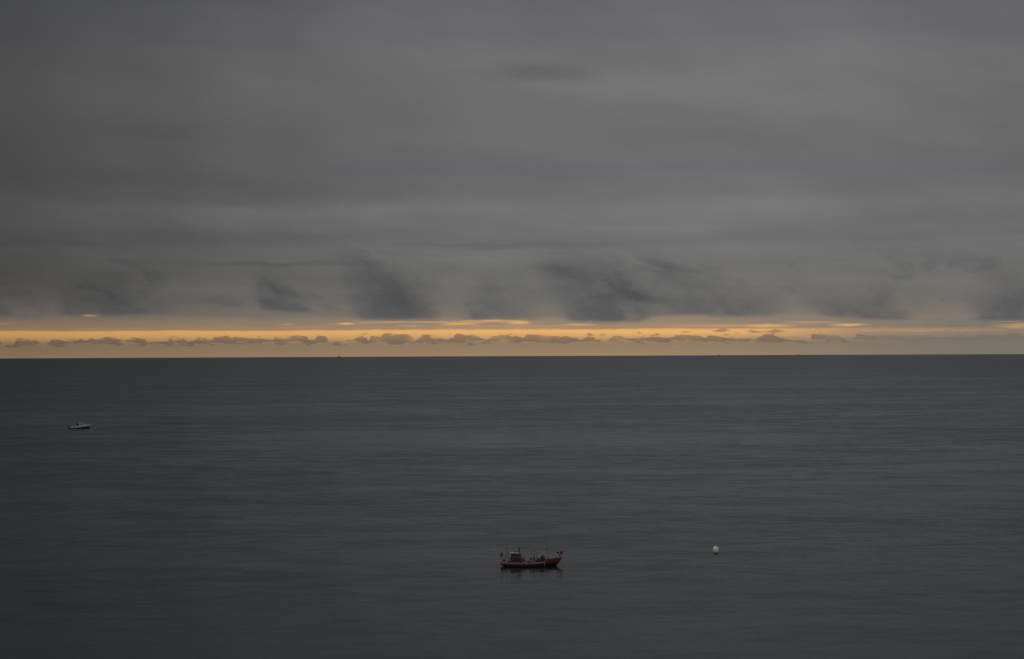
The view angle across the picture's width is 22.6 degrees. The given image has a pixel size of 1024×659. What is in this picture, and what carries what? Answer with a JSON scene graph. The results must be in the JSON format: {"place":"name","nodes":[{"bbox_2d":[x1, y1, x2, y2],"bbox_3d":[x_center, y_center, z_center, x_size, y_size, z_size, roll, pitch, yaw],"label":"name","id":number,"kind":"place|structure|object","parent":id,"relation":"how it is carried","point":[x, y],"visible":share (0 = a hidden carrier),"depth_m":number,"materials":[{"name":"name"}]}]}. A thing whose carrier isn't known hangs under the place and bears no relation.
{"place":"outdoors","nodes":[
{"label":"outdoors","id":0,"kind":"place"},
{"bbox_2d":[0,354,1023,658],"bbox_3d":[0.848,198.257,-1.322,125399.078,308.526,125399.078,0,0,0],"label":"sea","id":1,"kind":"structure","parent":0,"point":[392,508],"depth_m":701.43,"materials":[{"name":"liquid"}]},
{"bbox_2d":[68,423,90,428],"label":"motorboat","id":2,"kind":"object","parent":1,"relation":"on","point":[81,426],"visible":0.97,"depth_m":1408.53,"materials":[{"name":"white"}]},
{"bbox_2d":[501,543,561,566],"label":"fishing boat","id":3,"kind":"object","parent":1,"relation":"on","point":[517,559],"visible":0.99,"depth_m":511.14,"materials":[{"name":"paint"}]},
{"bbox_2d":[539,555,544,561],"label":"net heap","id":4,"kind":"object","parent":3,"relation":"on","point":[542,558],"visible":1,"depth_m":511.13,"materials":[{"name":"fabric"}]},
{"bbox_2d":[713,546,718,553],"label":"mooring buoy","id":5,"kind":"object","parent":1,"relation":"on","point":[715,549],"visible":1,"depth_m":542.28,"materials":[{"name":"white plastic"}]},
{"bbox_2d":[0,0,1023,357],"label":"sky","id":6,"kind":"structure","parent":0,"point":[179,178],"materials":[{"name":"grey"}]}
]}

